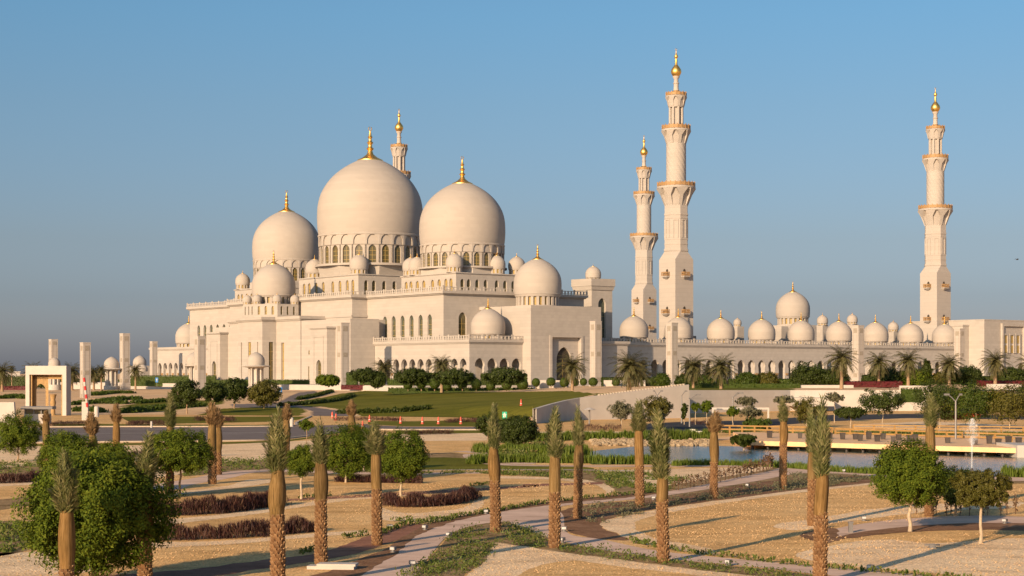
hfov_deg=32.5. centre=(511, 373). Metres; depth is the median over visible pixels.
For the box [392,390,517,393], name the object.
hedge
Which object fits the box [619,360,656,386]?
date palm
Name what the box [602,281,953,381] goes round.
courtyard arcade
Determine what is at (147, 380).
hedge
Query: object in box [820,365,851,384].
bushy tree
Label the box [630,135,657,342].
minaret
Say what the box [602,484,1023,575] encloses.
gravel island
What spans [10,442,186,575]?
tree
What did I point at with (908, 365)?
date palm
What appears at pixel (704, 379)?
bushy tree
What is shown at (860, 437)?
planter box
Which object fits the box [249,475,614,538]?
gravel island
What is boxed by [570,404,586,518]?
palm
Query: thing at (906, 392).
hedge
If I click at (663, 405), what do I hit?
tree
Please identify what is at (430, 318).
window
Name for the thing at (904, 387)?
planter wall
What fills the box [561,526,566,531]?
garden spotlight
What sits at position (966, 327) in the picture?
link building
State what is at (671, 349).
light tower
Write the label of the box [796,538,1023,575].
gravel border
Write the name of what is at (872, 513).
gravel border
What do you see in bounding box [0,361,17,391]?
date palm
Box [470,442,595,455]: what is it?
reeds
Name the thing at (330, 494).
edge plants
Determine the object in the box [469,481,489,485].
edge plants
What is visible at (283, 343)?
window
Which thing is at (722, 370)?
date palm
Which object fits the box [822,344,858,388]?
date palm
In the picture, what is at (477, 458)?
reeds
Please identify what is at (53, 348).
light tower
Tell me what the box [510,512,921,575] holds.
path
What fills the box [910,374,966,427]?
tree
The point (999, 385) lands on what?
planter wall
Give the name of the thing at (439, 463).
lawn strip
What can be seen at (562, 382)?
topiary bush
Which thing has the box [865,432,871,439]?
planter box
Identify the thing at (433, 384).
topiary bush
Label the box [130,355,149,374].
pavilion
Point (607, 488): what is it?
gravel border
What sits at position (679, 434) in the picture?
reeds
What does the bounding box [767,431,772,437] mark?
planter box
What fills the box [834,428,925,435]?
railing
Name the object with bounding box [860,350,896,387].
date palm
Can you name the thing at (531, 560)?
gravel island
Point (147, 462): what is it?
palm
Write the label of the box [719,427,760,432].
verge plants
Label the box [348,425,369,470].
tree
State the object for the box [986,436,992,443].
planter box
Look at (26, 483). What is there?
pale gravel
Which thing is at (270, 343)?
window
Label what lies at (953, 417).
hedge
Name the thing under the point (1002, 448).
deck
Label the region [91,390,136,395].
scrub
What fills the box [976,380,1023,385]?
flower bed
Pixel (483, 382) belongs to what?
hedge
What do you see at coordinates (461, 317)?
window
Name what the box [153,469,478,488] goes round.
path
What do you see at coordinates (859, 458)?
pond
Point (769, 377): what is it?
bushy tree
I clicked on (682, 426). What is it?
road
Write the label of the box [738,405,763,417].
tree
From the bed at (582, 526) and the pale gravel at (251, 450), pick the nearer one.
the bed at (582, 526)
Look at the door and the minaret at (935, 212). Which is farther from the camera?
the minaret at (935, 212)
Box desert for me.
[20,374,119,388]
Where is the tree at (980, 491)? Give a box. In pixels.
[948,468,1013,542]
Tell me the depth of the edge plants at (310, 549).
68.46 m
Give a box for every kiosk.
[48,357,60,389]
[99,357,121,389]
[184,352,193,380]
[242,352,269,386]
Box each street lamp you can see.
[689,394,700,426]
[732,392,743,419]
[944,394,961,438]
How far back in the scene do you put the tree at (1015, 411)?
217.12 m
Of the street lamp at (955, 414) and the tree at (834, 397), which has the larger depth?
the tree at (834, 397)
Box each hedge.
[0,375,24,385]
[0,469,41,482]
[49,420,84,425]
[122,419,164,425]
[130,375,216,385]
[155,490,291,515]
[156,514,314,540]
[192,415,236,421]
[206,379,309,386]
[277,392,355,405]
[294,389,334,399]
[333,416,403,420]
[333,473,423,483]
[335,404,432,413]
[381,485,482,507]
[387,378,438,385]
[387,387,532,392]
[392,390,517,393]
[405,429,455,434]
[444,417,477,422]
[480,373,527,384]
[583,422,621,430]
[600,377,652,385]
[690,383,800,387]
[691,419,707,424]
[717,378,791,383]
[861,374,936,384]
[900,387,921,401]
[941,411,963,419]
[952,376,1023,384]
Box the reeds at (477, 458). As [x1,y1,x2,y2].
[465,451,651,463]
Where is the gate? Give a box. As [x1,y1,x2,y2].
[25,366,70,415]
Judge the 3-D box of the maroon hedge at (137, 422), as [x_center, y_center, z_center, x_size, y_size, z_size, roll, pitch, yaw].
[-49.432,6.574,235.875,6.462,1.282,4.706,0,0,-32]
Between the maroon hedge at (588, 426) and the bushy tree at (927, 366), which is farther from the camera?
the bushy tree at (927, 366)
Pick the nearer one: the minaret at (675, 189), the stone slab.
the stone slab
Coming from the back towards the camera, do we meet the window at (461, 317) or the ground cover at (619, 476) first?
the window at (461, 317)
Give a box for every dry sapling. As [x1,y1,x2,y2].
[742,463,746,475]
[749,458,753,474]
[760,454,765,471]
[762,455,768,470]
[1012,494,1018,513]
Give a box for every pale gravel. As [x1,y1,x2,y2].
[0,440,315,466]
[0,470,182,485]
[0,552,89,575]
[381,431,618,440]
[463,454,534,463]
[603,467,771,485]
[854,421,1021,431]
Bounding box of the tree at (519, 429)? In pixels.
[498,414,542,445]
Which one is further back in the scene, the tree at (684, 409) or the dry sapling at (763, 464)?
the tree at (684, 409)
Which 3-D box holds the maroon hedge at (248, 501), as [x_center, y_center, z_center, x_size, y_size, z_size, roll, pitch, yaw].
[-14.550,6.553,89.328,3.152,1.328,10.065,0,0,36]
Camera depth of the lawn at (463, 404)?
332.30 m
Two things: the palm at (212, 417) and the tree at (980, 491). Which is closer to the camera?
the tree at (980, 491)
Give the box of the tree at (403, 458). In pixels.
[381,426,429,496]
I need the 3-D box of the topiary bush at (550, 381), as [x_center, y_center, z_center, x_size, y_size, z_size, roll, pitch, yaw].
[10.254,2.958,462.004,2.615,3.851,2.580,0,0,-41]
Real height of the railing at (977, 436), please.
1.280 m
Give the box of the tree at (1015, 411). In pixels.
[984,381,1023,427]
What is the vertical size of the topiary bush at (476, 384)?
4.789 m
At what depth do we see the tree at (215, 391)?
308.82 m
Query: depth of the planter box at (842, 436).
164.98 m
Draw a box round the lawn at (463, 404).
[118,387,1014,419]
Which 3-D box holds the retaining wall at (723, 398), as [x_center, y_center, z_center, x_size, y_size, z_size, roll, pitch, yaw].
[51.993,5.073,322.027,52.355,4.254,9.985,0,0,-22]
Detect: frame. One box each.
[712,407,768,417]
[1004,333,1008,352]
[1009,334,1014,352]
[1015,334,1020,352]
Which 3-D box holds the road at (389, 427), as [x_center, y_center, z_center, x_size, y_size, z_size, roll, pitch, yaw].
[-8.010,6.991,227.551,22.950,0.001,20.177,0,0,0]
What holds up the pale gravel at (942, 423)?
on the ground at (185, 555)
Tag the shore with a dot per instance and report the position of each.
(726, 438)
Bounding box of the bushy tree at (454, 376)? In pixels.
[431,367,476,385]
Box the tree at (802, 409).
[791,396,820,425]
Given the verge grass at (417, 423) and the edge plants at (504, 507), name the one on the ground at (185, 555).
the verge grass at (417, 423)
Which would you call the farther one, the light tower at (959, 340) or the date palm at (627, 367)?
the light tower at (959, 340)
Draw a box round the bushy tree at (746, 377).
[733,372,759,383]
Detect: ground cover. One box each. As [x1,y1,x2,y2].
[0,458,44,472]
[0,518,33,552]
[181,456,303,476]
[367,467,573,478]
[395,520,547,575]
[479,437,583,456]
[556,542,812,575]
[571,474,859,522]
[583,468,695,492]
[775,468,873,489]
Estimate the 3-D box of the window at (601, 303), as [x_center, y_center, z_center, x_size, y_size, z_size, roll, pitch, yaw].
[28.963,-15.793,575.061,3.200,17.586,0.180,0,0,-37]
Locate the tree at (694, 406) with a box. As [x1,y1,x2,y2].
[690,402,699,423]
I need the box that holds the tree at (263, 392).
[247,377,282,407]
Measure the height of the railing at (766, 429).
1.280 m
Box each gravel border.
[152,530,367,547]
[164,479,269,494]
[168,495,406,523]
[382,499,483,521]
[500,476,613,493]
[600,501,714,553]
[715,483,869,503]
[773,501,1023,529]
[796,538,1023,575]
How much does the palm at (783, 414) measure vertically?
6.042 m
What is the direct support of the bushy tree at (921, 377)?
on the sand slope
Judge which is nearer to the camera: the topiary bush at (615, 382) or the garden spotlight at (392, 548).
the garden spotlight at (392, 548)
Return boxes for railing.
[721,425,832,435]
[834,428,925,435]
[852,424,1023,432]
[935,431,1023,441]
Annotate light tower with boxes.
[48,339,57,359]
[80,342,90,397]
[119,333,130,389]
[150,341,157,375]
[194,336,205,389]
[336,322,349,384]
[589,321,601,385]
[666,322,677,384]
[851,325,863,381]
[954,328,964,369]
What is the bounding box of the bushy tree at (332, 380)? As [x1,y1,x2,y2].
[315,374,340,386]
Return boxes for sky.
[0,0,1023,373]
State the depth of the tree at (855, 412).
214.42 m
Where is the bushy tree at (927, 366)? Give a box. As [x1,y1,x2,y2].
[921,358,932,386]
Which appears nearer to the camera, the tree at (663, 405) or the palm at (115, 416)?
the palm at (115, 416)
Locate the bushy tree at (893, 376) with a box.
[866,365,902,387]
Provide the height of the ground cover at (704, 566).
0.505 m
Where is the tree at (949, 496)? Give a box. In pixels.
[936,465,972,515]
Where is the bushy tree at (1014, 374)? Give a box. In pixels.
[992,366,1023,380]
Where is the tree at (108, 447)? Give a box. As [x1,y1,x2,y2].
[89,439,135,466]
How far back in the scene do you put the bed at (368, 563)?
70.84 m
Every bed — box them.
[0,385,24,389]
[0,465,42,474]
[0,497,30,509]
[0,521,34,555]
[102,523,424,575]
[164,453,463,475]
[237,467,1023,501]
[288,485,538,500]
[311,492,655,575]
[340,384,362,389]
[417,522,810,575]
[523,482,602,486]
[561,476,872,539]
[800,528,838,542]
[834,523,1023,540]
[844,381,902,386]
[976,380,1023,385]
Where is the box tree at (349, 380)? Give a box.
[346,372,358,384]
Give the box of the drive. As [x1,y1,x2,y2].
[230,391,347,415]
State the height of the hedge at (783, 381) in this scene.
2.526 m
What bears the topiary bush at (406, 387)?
on the lawn at (463, 404)
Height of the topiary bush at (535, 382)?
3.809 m
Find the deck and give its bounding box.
[733,432,1023,457]
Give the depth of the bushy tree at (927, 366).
429.21 m
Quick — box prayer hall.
[149,127,652,384]
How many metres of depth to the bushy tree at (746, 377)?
428.14 m
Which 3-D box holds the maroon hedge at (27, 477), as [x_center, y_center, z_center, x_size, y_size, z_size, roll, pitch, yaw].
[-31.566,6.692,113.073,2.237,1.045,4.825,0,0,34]
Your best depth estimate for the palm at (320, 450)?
63.87 m
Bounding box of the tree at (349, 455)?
[325,421,370,482]
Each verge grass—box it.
[12,437,309,445]
[54,423,289,425]
[123,417,303,423]
[368,420,476,425]
[398,430,482,433]
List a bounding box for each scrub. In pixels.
[0,393,24,398]
[71,399,130,404]
[71,405,108,412]
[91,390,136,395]
[94,395,142,400]
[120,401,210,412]
[130,397,173,403]
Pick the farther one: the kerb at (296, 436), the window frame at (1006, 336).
the window frame at (1006, 336)
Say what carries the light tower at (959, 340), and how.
on the sand slope
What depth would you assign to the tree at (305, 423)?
173.74 m
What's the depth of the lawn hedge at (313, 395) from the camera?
419.42 m
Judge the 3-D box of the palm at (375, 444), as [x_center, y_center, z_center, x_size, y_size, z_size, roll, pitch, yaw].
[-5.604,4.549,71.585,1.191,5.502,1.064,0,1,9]
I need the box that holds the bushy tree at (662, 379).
[649,372,671,385]
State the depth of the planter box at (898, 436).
162.35 m
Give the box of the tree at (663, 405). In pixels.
[641,395,673,415]
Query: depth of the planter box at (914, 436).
161.07 m
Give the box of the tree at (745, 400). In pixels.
[735,395,758,406]
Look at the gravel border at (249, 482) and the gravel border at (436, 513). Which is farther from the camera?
the gravel border at (249, 482)
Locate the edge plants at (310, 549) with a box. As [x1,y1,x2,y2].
[299,545,314,554]
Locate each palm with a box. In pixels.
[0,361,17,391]
[8,365,16,385]
[21,361,40,378]
[40,410,50,460]
[44,447,81,575]
[64,361,79,389]
[82,411,99,448]
[91,365,104,389]
[95,364,109,389]
[109,403,122,446]
[126,362,144,389]
[134,429,161,575]
[163,391,178,491]
[204,401,220,483]
[214,405,225,474]
[261,404,291,575]
[281,403,293,456]
[309,416,331,563]
[345,398,356,432]
[361,420,387,544]
[369,358,396,379]
[426,355,454,392]
[485,401,501,532]
[543,405,566,547]
[555,353,588,390]
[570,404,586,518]
[608,349,653,390]
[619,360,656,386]
[629,398,649,506]
[646,407,671,562]
[677,354,707,387]
[701,367,714,376]
[702,352,741,388]
[705,410,724,498]
[776,395,789,488]
[804,407,815,525]
[809,392,834,575]
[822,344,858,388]
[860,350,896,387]
[889,348,925,385]
[921,392,939,516]
[933,353,966,387]
[976,348,1011,383]
[1013,354,1023,369]
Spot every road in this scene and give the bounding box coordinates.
[0,424,367,441]
[368,425,538,428]
[645,414,1022,430]
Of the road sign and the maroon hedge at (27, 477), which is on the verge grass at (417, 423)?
the road sign
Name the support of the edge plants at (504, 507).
on the bed at (368, 563)
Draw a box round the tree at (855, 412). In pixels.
[833,406,867,427]
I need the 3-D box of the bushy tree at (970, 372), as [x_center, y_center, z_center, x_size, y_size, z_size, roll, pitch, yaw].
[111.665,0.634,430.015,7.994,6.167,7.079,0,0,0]
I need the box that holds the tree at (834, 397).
[825,392,844,422]
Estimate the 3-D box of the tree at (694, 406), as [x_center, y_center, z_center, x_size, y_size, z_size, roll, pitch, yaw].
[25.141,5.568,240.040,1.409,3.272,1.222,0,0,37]
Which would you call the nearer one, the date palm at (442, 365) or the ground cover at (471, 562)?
the ground cover at (471, 562)
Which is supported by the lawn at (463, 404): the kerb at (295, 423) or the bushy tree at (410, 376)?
the bushy tree at (410, 376)
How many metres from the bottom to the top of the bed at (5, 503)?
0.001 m
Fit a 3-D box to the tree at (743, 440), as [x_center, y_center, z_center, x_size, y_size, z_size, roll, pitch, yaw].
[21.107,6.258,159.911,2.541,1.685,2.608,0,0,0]
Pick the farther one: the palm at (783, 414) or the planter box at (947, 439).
the planter box at (947, 439)
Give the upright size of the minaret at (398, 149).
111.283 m
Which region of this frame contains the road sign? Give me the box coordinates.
[502,412,506,418]
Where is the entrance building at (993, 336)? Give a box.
[909,319,1023,375]
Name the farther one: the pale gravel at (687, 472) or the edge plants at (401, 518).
the pale gravel at (687, 472)
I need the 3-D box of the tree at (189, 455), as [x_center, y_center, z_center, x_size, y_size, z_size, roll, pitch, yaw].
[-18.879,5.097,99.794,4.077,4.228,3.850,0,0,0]
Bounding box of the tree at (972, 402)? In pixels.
[945,379,998,425]
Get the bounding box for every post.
[94,406,98,416]
[290,418,293,426]
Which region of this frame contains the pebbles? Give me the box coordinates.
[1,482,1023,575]
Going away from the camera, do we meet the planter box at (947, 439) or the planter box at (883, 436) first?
the planter box at (947, 439)
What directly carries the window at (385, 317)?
in the prayer hall
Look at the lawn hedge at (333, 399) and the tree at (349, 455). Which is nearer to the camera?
the tree at (349, 455)
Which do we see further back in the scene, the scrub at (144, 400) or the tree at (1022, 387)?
the scrub at (144, 400)
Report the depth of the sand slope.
394.02 m
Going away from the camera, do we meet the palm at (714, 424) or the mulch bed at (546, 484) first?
the palm at (714, 424)
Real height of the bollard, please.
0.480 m
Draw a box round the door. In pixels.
[557,348,569,383]
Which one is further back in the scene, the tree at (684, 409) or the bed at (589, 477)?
the tree at (684, 409)
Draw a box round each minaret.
[390,109,410,178]
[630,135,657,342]
[656,48,695,374]
[917,89,952,373]
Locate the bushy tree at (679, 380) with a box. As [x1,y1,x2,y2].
[674,373,691,386]
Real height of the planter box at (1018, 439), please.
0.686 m
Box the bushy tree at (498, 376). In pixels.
[480,366,526,385]
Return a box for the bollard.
[848,521,853,532]
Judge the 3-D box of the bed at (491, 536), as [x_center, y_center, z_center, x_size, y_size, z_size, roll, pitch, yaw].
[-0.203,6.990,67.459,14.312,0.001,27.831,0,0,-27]
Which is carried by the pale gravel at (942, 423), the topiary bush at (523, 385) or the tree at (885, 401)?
the tree at (885, 401)
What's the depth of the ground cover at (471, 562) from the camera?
68.40 m
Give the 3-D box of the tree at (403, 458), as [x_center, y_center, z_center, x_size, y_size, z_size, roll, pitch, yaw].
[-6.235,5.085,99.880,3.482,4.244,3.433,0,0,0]
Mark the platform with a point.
(316, 387)
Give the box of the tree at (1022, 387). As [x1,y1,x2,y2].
[1010,380,1023,417]
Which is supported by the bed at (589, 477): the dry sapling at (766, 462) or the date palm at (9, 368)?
the dry sapling at (766, 462)
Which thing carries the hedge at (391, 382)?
on the lawn at (463, 404)
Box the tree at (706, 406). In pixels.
[700,400,713,422]
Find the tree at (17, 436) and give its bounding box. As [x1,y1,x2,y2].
[0,409,41,460]
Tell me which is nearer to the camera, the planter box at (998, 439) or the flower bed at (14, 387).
the planter box at (998, 439)
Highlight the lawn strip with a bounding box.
[358,457,593,471]
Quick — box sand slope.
[0,385,1023,419]
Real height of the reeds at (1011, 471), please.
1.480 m
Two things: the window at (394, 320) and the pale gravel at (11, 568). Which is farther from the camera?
the window at (394, 320)
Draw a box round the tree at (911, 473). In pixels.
[868,435,951,531]
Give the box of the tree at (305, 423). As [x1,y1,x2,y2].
[298,418,314,442]
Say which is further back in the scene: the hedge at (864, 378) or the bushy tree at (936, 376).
the hedge at (864, 378)
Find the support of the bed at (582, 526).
on the ground at (185, 555)
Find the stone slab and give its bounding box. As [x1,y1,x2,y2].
[307,562,358,569]
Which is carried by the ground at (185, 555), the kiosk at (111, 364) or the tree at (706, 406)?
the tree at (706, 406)
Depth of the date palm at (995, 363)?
392.25 m
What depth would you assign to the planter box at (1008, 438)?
154.97 m
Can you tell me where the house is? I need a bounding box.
[8,371,20,376]
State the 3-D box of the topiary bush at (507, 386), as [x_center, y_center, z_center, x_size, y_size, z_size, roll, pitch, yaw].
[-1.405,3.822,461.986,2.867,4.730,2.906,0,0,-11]
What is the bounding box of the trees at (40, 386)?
[8,375,119,387]
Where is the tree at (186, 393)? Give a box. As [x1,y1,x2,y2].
[170,378,202,413]
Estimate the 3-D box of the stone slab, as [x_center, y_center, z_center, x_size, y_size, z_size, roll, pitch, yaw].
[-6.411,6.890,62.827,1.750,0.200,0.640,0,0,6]
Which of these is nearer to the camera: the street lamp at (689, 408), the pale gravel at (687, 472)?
the pale gravel at (687, 472)
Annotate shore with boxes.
[718,430,1023,441]
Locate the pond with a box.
[585,446,1023,474]
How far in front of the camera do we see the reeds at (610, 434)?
184.55 m
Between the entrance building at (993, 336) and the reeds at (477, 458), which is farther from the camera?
the entrance building at (993, 336)
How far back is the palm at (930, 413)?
85.86 m
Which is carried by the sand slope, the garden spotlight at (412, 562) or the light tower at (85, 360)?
the light tower at (85, 360)
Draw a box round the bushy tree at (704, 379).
[695,374,714,383]
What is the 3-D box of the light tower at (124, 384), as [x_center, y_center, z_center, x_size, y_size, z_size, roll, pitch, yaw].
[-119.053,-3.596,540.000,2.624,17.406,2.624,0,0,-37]
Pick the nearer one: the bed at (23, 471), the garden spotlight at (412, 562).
the garden spotlight at (412, 562)
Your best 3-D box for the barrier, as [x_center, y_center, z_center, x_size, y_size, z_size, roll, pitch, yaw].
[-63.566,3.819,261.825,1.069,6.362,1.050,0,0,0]
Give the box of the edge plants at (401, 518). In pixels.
[390,514,412,520]
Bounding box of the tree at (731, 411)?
[726,406,739,424]
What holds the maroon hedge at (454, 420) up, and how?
on the ground at (185, 555)
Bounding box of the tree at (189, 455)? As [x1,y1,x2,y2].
[149,426,216,496]
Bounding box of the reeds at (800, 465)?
[671,457,879,473]
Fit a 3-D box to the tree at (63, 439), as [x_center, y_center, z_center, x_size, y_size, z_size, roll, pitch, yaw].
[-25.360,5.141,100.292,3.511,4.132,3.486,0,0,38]
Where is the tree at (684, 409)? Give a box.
[680,403,688,424]
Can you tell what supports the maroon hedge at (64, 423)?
on the verge grass at (160, 425)
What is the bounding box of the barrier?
[82,378,88,419]
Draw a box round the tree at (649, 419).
[645,413,668,422]
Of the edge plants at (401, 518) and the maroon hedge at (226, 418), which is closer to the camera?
the edge plants at (401, 518)
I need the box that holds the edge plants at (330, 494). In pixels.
[298,491,331,497]
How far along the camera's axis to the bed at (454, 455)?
136.29 m
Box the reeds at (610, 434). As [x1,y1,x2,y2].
[508,428,649,441]
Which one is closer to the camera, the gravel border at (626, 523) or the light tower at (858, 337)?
the gravel border at (626, 523)
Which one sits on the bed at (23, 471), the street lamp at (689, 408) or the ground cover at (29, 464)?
the ground cover at (29, 464)
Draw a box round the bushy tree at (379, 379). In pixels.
[369,370,387,388]
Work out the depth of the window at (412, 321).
540.47 m
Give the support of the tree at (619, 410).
on the ground at (185, 555)
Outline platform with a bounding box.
[60,382,588,390]
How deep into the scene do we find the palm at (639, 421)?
92.04 m
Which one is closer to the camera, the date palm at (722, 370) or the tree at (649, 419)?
the tree at (649, 419)
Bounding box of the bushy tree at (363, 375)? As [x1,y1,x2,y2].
[349,366,377,385]
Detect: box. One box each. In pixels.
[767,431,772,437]
[840,433,845,439]
[857,435,862,440]
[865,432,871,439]
[874,435,880,441]
[880,433,885,439]
[895,434,901,440]
[912,434,918,440]
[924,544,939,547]
[945,437,950,442]
[971,438,977,444]
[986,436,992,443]
[995,438,1001,443]
[1005,436,1011,441]
[1015,437,1022,442]
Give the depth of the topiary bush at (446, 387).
461.08 m
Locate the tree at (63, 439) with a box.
[34,428,99,475]
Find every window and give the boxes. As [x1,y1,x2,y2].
[26,409,50,413]
[269,342,272,378]
[283,343,283,378]
[318,361,320,375]
[364,280,366,293]
[372,281,374,294]
[385,317,386,337]
[393,317,395,339]
[402,316,404,339]
[411,316,413,339]
[420,316,422,336]
[429,315,431,338]
[459,313,465,339]
[598,299,603,337]
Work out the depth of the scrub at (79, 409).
312.57 m
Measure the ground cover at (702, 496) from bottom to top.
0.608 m
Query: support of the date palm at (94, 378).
on the sand slope
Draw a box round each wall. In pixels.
[0,402,16,424]
[73,386,171,388]
[533,380,568,388]
[533,384,688,423]
[604,380,644,385]
[689,390,928,412]
[788,398,833,405]
[800,385,853,387]
[899,386,926,389]
[986,384,1021,389]
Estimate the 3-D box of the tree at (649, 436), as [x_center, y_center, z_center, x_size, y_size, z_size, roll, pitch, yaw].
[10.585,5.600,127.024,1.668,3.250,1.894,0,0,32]
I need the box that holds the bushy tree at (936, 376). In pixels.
[933,371,956,384]
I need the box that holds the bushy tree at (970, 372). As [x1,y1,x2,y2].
[955,364,983,387]
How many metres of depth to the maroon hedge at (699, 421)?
239.91 m
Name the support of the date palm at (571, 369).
on the ground at (185, 555)
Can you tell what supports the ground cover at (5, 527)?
on the bed at (17, 550)
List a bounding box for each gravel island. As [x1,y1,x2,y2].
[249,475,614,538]
[467,543,751,575]
[518,561,695,575]
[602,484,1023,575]
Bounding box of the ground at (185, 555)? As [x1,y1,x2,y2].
[0,411,1023,575]
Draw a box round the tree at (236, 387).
[223,377,249,408]
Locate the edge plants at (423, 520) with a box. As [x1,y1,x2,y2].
[415,514,455,523]
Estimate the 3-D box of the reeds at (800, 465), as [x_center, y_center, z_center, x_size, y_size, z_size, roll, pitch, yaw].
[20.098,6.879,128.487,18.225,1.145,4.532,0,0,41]
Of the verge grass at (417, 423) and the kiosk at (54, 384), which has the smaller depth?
the verge grass at (417, 423)
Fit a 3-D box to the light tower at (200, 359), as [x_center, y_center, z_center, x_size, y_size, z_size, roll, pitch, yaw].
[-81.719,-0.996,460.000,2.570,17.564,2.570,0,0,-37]
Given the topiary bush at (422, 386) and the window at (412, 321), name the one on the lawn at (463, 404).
the topiary bush at (422, 386)
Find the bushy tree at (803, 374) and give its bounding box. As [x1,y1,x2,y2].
[787,361,825,384]
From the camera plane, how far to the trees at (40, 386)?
748.07 m
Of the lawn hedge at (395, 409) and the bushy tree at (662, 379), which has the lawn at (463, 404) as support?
the lawn hedge at (395, 409)
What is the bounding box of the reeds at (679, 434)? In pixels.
[665,428,710,439]
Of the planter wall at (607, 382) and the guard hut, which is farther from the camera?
the planter wall at (607, 382)
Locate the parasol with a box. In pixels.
[584,408,594,423]
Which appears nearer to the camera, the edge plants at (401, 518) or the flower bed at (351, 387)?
the edge plants at (401, 518)
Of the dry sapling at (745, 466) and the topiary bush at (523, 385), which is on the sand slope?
the topiary bush at (523, 385)
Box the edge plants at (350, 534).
[341,528,368,538]
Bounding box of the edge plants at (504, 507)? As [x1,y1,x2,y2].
[382,488,655,533]
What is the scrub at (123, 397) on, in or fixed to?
on the sand slope
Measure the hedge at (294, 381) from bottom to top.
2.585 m
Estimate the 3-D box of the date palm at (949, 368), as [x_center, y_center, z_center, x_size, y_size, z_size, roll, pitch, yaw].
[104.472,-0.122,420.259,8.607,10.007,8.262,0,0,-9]
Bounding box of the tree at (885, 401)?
[857,388,907,426]
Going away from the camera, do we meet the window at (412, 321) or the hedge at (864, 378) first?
the hedge at (864, 378)
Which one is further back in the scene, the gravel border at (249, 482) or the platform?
the platform
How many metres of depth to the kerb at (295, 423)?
229.34 m
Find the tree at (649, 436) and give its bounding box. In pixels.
[646,429,670,446]
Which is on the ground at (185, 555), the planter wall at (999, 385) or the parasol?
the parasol
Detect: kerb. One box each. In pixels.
[20,416,311,426]
[37,429,477,442]
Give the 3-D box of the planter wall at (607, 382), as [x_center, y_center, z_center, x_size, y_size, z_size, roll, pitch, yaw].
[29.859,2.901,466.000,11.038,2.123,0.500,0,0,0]
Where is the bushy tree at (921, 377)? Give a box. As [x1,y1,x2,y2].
[899,368,932,386]
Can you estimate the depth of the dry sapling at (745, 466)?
119.27 m
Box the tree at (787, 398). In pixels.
[773,395,795,403]
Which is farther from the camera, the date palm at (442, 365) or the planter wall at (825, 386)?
the date palm at (442, 365)
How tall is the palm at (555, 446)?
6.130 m
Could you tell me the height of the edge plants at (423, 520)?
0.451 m
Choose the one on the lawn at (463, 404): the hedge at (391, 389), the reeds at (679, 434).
the hedge at (391, 389)
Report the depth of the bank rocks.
173.16 m
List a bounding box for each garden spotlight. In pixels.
[390,546,395,551]
[409,560,415,566]
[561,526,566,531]
[725,559,731,565]
[866,564,873,570]
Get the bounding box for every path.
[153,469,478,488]
[361,468,1023,575]
[422,469,631,470]
[454,451,741,466]
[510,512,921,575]
[836,515,1023,535]
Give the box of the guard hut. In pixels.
[21,406,55,423]
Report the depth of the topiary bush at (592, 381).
461.19 m
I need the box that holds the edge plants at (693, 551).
[626,535,980,575]
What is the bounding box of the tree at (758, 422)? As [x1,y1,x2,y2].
[742,416,772,428]
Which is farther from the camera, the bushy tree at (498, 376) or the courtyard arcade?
the courtyard arcade
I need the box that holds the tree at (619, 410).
[607,400,633,429]
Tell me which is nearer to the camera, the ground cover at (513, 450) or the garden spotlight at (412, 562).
the garden spotlight at (412, 562)
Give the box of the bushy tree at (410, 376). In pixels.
[394,366,432,386]
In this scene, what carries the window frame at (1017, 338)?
in the entrance building at (993, 336)
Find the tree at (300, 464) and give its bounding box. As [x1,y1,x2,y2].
[285,442,314,498]
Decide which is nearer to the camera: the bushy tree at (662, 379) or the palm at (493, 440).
the palm at (493, 440)
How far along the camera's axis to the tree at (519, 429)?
156.82 m
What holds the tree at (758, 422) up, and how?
on the ground at (185, 555)
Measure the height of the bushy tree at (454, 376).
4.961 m
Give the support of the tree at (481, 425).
on the ground at (185, 555)
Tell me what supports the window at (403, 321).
in the prayer hall
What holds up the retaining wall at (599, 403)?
on the ground at (185, 555)
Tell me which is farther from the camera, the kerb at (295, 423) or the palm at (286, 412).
the kerb at (295, 423)
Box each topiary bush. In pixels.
[403,384,412,389]
[417,382,426,390]
[429,379,439,390]
[443,384,451,389]
[457,382,467,389]
[471,379,481,390]
[486,384,495,390]
[501,382,511,389]
[517,380,528,389]
[532,378,539,386]
[546,377,555,387]
[559,378,568,387]
[580,378,586,386]
[588,377,597,386]
[612,378,619,385]
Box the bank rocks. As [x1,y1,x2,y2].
[588,437,709,445]
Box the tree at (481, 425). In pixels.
[473,411,500,438]
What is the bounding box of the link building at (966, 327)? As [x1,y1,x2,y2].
[946,325,968,367]
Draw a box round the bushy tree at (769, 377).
[758,371,780,383]
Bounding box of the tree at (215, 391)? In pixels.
[201,380,228,405]
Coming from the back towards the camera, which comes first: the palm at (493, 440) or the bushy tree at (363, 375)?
the bushy tree at (363, 375)
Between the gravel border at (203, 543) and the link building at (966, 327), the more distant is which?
the link building at (966, 327)
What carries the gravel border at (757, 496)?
on the gravel island at (680, 521)
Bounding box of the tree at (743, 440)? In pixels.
[730,434,756,449]
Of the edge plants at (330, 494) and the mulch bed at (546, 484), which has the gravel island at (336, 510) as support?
the mulch bed at (546, 484)
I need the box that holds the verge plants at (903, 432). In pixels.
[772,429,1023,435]
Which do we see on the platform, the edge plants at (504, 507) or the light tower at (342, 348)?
the light tower at (342, 348)
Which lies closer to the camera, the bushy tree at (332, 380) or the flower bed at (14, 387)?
the bushy tree at (332, 380)
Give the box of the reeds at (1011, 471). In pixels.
[1001,464,1023,477]
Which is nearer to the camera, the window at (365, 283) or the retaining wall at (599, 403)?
the retaining wall at (599, 403)

